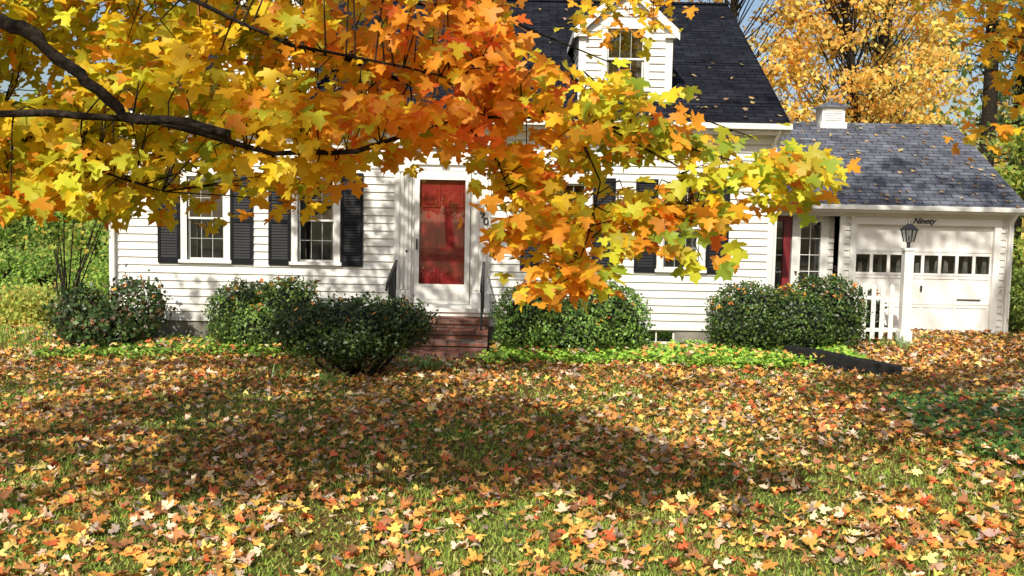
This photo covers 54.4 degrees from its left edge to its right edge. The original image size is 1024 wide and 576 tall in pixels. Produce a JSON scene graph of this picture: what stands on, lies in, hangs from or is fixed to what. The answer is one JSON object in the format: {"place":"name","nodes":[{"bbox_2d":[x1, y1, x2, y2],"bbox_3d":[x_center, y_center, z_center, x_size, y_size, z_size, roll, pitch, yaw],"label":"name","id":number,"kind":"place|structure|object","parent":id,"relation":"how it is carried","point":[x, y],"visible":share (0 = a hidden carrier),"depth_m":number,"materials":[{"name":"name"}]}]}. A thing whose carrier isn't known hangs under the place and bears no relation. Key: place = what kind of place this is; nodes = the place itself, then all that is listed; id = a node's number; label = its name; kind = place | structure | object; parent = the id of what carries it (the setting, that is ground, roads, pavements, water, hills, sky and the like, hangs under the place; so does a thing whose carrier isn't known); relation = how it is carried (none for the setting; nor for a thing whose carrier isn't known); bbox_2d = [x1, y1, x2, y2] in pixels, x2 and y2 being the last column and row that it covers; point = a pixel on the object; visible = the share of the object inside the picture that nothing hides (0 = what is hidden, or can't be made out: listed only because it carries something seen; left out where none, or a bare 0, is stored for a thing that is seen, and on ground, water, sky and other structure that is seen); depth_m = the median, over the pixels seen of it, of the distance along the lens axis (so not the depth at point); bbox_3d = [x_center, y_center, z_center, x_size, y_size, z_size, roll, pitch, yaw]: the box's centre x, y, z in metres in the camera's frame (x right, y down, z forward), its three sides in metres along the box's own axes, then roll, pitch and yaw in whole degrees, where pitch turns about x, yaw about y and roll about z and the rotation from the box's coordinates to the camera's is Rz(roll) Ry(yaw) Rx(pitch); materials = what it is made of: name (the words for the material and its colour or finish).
{"place":"outdoors","nodes":[
{"label":"outdoors","id":0,"kind":"place"},
{"bbox_2d":[0,0,1022,216],"label":"sky","id":1,"kind":"structure","parent":0,"point":[756,4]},
{"bbox_2d":[0,217,1023,575],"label":"lawn ground","id":2,"kind":"structure","parent":0,"point":[356,537],"depth_m":8.26,"materials":[{"name":"plant"}]},
{"bbox_2d":[0,272,60,296],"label":"meadow bush","id":3,"kind":"object","parent":2,"relation":"on","point":[26,284],"visible":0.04,"depth_m":26.71,"materials":[{"name":"green plant"}]},
{"bbox_2d":[0,277,79,326],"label":"meadow bush","id":4,"kind":"object","parent":2,"relation":"on","point":[16,308],"visible":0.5,"depth_m":23.65,"materials":[{"name":"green plant"}]},
{"bbox_2d":[0,89,99,285],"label":"green tree","id":5,"kind":"object","parent":2,"relation":"on","point":[13,231],"visible":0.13,"depth_m":37.73,"materials":[{"name":"green plant"}]},
{"bbox_2d":[0,237,108,307],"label":"meadow bush","id":6,"kind":"object","parent":2,"relation":"on","point":[29,265],"visible":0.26,"depth_m":29.14,"materials":[{"name":"green plant"}]},
{"bbox_2d":[0,211,108,339],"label":"young tree","id":7,"kind":"object","parent":2,"relation":"on","point":[54,247],"visible":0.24,"depth_m":16.22,"materials":[{"name":"green plant"}]},
{"bbox_2d":[55,145,108,260],"bbox_3d":[-14.174,-3.029,40.005,7.292,8.553,7.329,1,5,0],"label":"green tree","id":8,"kind":"object","parent":2,"relation":"on","point":[88,233],"visible":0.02,"depth_m":38.37,"materials":[{"name":"green plant"}]},
{"bbox_2d":[61,229,108,285],"bbox_3d":[-11.395,-0.187,30.905,4.538,4.449,4.773,4,6,36],"label":"meadow bush","id":9,"kind":"object","parent":2,"relation":"on","point":[105,230],"depth_m":30.81,"materials":[{"name":"green plant"}]},
{"bbox_2d":[67,232,109,314],"bbox_3d":[-10.215,0.118,27.183,4.555,3.848,4.287,1,5,0],"label":"meadow bush","id":10,"kind":"object","parent":2,"relation":"on","point":[97,281],"visible":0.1,"depth_m":26.53,"materials":[{"name":"green plant"}]},
{"bbox_2d":[38,264,176,351],"bbox_3d":[-6.253,0.343,15.352,1.972,1.448,1.501,1,5,0],"label":"yew shrub","id":11,"kind":"object","parent":2,"relation":"on","point":[85,324],"visible":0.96,"depth_m":15.15,"materials":[{"name":"green plant"}]},
{"bbox_2d":[201,272,326,354],"bbox_3d":[-3.768,0.397,15.179,1.948,1.300,1.381,1,5,0],"label":"yew shrub","id":12,"kind":"object","parent":2,"relation":"on","point":[242,315],"visible":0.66,"depth_m":14.87,"materials":[{"name":"green plant"}]},
{"bbox_2d":[255,364,310,379],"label":"daylily plant","id":13,"kind":"object","parent":2,"relation":"on","point":[285,376],"visible":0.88,"depth_m":12.66,"materials":[{"name":"green plant"}]},
{"bbox_2d":[293,368,360,386],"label":"daylily plant","id":14,"kind":"object","parent":2,"relation":"on","point":[321,376],"visible":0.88,"depth_m":12.38,"materials":[{"name":"green plant"}]},
{"bbox_2d":[264,290,440,378],"bbox_3d":[-2.065,0.625,13.001,2.284,1.214,1.545,1,5,0],"label":"yew shrub","id":15,"kind":"object","parent":2,"relation":"on","point":[357,331],"visible":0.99,"depth_m":12.67,"materials":[{"name":"green plant"}]},
{"bbox_2d":[392,354,460,371],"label":"daylily plant","id":16,"kind":"object","parent":2,"relation":"on","point":[432,364],"visible":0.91,"depth_m":13.71,"materials":[{"name":"green plant"}]},
{"bbox_2d":[0,0,860,315],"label":"maple tree","id":17,"kind":"object","parent":2,"relation":"on","point":[74,154],"visible":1,"depth_m":5.17,"materials":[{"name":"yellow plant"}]},
{"bbox_2d":[29,335,838,358],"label":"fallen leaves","id":18,"kind":"object","parent":2,"relation":"on","point":[493,346],"visible":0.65,"depth_m":14.71,"materials":[{"name":"green plant"}]},
{"bbox_2d":[142,320,729,347],"bbox_3d":[-1.173,1.378,21.181,10.690,2.310,9.600,1,5,0],"label":"foundation","id":19,"kind":"object","parent":2,"relation":"on","point":[191,328],"visible":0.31,"depth_m":16.32,"materials":[{"name":"concrete"}]},
{"bbox_2d":[108,11,780,330],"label":"clapboard walls","id":20,"kind":"structure","parent":19,"relation":"on","point":[677,303],"depth_m":16.21,"materials":[{"name":"white paint"}]},
{"bbox_2d":[178,170,706,272],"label":"windows","id":21,"kind":"structure","parent":20,"relation":"attached to","point":[313,242],"depth_m":16.26,"materials":[{"name":"paint"}]},
{"bbox_2d":[394,139,491,316],"bbox_3d":[-1.131,-0.971,16.086,1.760,2.830,0.380,1,5,0],"label":"front door","id":22,"kind":"structure","parent":20,"relation":"attached to","point":[439,256],"depth_m":16.15,"materials":[{"name":"paint"}]},
{"bbox_2d":[157,171,729,273],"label":"shutters","id":23,"kind":"object","parent":20,"relation":"attached to","point":[279,244],"visible":0.39,"depth_m":16.14,"materials":[{"name":"black wood"}]},
{"bbox_2d":[111,0,792,322],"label":"house roof","id":24,"kind":"structure","parent":20,"relation":"on","point":[709,36],"depth_m":17.64,"materials":[{"name":"black"}]},
{"bbox_2d":[213,0,331,92],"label":"dormer","id":25,"kind":"object","parent":24,"relation":"on","point":[245,62],"visible":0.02,"depth_m":16.29,"materials":[{"name":"white paint"}]},
{"bbox_2d":[131,5,781,120],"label":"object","id":26,"kind":"object","parent":24,"relation":"on","point":[744,108],"visible":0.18,"depth_m":16.43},
{"bbox_2d":[567,0,679,101],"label":"dormer","id":27,"kind":"object","parent":24,"relation":"on","point":[655,70],"visible":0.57,"depth_m":16.27,"materials":[{"name":"white paint"}]},
{"bbox_2d":[389,316,488,361],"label":"brick steps","id":28,"kind":"structure","parent":2,"relation":"on","point":[460,336],"depth_m":15.20,"materials":[{"name":"red brick"}]},
{"bbox_2d":[385,260,484,330],"bbox_3d":[-1.173,0.141,15.531,1.460,1.080,1.264,1,5,0],"label":"iron stair railing","id":29,"kind":"object","parent":28,"relation":"on","point":[391,285],"visible":0.79,"depth_m":15.48,"materials":[{"name":"metal"}]},
{"bbox_2d":[28,331,872,368],"bbox_3d":[-0.917,0.943,15.118,12.362,0.411,1.972,1,5,0],"label":"pachysandra groundcover","id":30,"kind":"object","parent":2,"relation":"on","point":[751,358],"visible":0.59,"depth_m":14.62,"materials":[{"name":"green plant"}]},
{"bbox_2d":[0,324,1023,479],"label":"fallen leaves","id":31,"kind":"object","parent":2,"relation":"on","point":[920,366],"visible":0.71,"depth_m":11.09,"materials":[{"name":"orange plant"}]},
{"bbox_2d":[0,455,1023,575],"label":"fallen leaves","id":32,"kind":"object","parent":2,"relation":"on","point":[994,528],"visible":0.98,"depth_m":7.08,"materials":[{"name":"orange plant"}]},
{"bbox_2d":[1,26,1023,271],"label":"distant trees","id":33,"kind":"object","parent":2,"relation":"on","point":[955,108],"depth_m":50.75,"materials":[{"name":"orange plant"}]},
{"bbox_2d":[486,279,655,357],"bbox_3d":[0.915,0.447,15.194,2.614,1.263,1.365,1,5,0],"label":"boxwood shrub","id":34,"kind":"object","parent":2,"relation":"on","point":[613,320],"visible":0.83,"depth_m":14.89,"materials":[{"name":"green plant"}]},
{"bbox_2d":[649,0,861,121],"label":"orange maple tree","id":35,"kind":"object","parent":2,"relation":"on","point":[734,5],"visible":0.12,"depth_m":29.93,"materials":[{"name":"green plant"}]},
{"bbox_2d":[701,272,873,354],"bbox_3d":[4.386,0.394,15.787,2.766,1.405,1.625,1,5,0],"label":"boxwood shrub","id":36,"kind":"object","parent":2,"relation":"on","point":[811,315],"visible":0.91,"depth_m":15.39,"materials":[{"name":"green plant"}]},
{"bbox_2d":[784,345,901,377],"bbox_3d":[4.698,1.136,14.279,0.200,0.387,1.975,-2,5,-30],"label":"landscape timber","id":37,"kind":"object","parent":2,"relation":"on","point":[845,362],"visible":0.47,"depth_m":14.08,"materials":[{"name":"black wood"}]},
{"bbox_2d":[758,0,969,216],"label":"orange maple tree","id":38,"kind":"object","parent":2,"relation":"on","point":[857,109],"visible":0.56,"depth_m":28.39,"materials":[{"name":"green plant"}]},
{"bbox_2d":[841,287,887,340],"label":"yew shrub","id":39,"kind":"object","parent":2,"relation":"on","point":[869,291],"visible":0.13,"depth_m":17.13,"materials":[{"name":"green plant"}]},
{"bbox_2d":[844,283,899,342],"bbox_3d":[6.032,0.477,16.712,0.920,1.110,0.100,1,5,0],"label":"picket fence","id":40,"kind":"object","parent":2,"relation":"on","point":[882,298],"visible":0.63,"depth_m":16.68,"materials":[{"name":"paint"}]},
{"bbox_2d":[824,0,935,119],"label":"tree","id":41,"kind":"object","parent":2,"relation":"on","point":[896,35],"visible":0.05,"depth_m":37.33,"materials":[{"name":"plant"}]},
{"bbox_2d":[780,0,991,131],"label":"orange maple tree","id":42,"kind":"object","parent":2,"relation":"on","point":[877,54],"visible":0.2,"depth_m":33.00,"materials":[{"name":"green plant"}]},
{"bbox_2d":[866,335,920,349],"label":"daylily plant","id":43,"kind":"object","parent":2,"relation":"on","point":[896,341],"visible":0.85,"depth_m":16.23,"materials":[{"name":"green plant"}]},
{"bbox_2d":[774,98,1023,332],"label":"attached garage","id":44,"kind":"structure","parent":2,"relation":"on","point":[961,212],"depth_m":18.73,"materials":[{"name":"white paint"}]},
{"bbox_2d":[774,215,836,291],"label":"breezeway doors","id":45,"kind":"structure","parent":44,"relation":"in","point":[799,250],"depth_m":18.89,"materials":[{"name":"paint"}]},
{"bbox_2d":[855,224,992,332],"bbox_3d":[7.685,-0.192,18.828,2.560,1.990,0.410,1,5,0],"label":"garage door","id":46,"kind":"structure","parent":44,"relation":"in","point":[951,283],"depth_m":18.69,"materials":[{"name":"paint"}]},
{"bbox_2d":[895,219,918,345],"bbox_3d":[6.552,-0.045,16.539,0.240,2.200,0.240,1,5,0],"label":"lamp post","id":47,"kind":"object","parent":2,"relation":"on","point":[906,289],"visible":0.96,"depth_m":16.49,"materials":[{"name":"paint"}]},
{"bbox_2d":[825,384,1023,494],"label":"fallen leaves","id":48,"kind":"object","parent":2,"relation":"on","point":[1003,481],"visible":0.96,"depth_m":9.95,"materials":[{"name":"orange plant"}]},
{"bbox_2d":[883,331,969,341],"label":"daylily plant","id":49,"kind":"object","parent":2,"relation":"on","point":[923,336],"visible":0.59,"depth_m":17.21,"materials":[{"name":"green plant"}]},
{"bbox_2d":[885,385,1023,462],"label":"ivy patch","id":50,"kind":"object","parent":2,"relation":"on","point":[933,418],"visible":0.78,"depth_m":10.19,"materials":[{"name":"green plant"}]},
{"bbox_2d":[900,0,1023,168],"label":"tree","id":51,"kind":"object","parent":2,"relation":"on","point":[989,110],"visible":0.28,"depth_m":34.44,"materials":[{"name":"orange plant"}]},
{"bbox_2d":[958,0,1023,266],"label":"tree","id":52,"kind":"object","parent":2,"relation":"on","point":[1018,222],"visible":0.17,"depth_m":36.29,"materials":[{"name":"plant"}]},
{"bbox_2d":[973,112,1023,290],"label":"green tree","id":53,"kind":"object","parent":2,"relation":"on","point":[1007,174],"visible":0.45,"depth_m":22.23,"materials":[{"name":"green plant"}]},
{"bbox_2d":[1001,257,1023,331],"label":"garden shrub","id":54,"kind":"object","parent":2,"relation":"on","point":[1015,312],"visible":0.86,"depth_m":18.68,"materials":[{"name":"green plant"}]},
{"bbox_3d":[4.257,-5.193,3.687,7.406,14.894,7.020,1,5,0],"label":"maple tree","id":55,"kind":"object","parent":2,"relation":"on","visible":0},
{"bbox_2d":[553,0,1023,165],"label":"maple branch","id":56,"kind":"object","parent":55,"relation":"attached to","point":[991,12],"visible":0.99,"depth_m":7.91,"materials":[{"name":"orange plant"}]}
]}

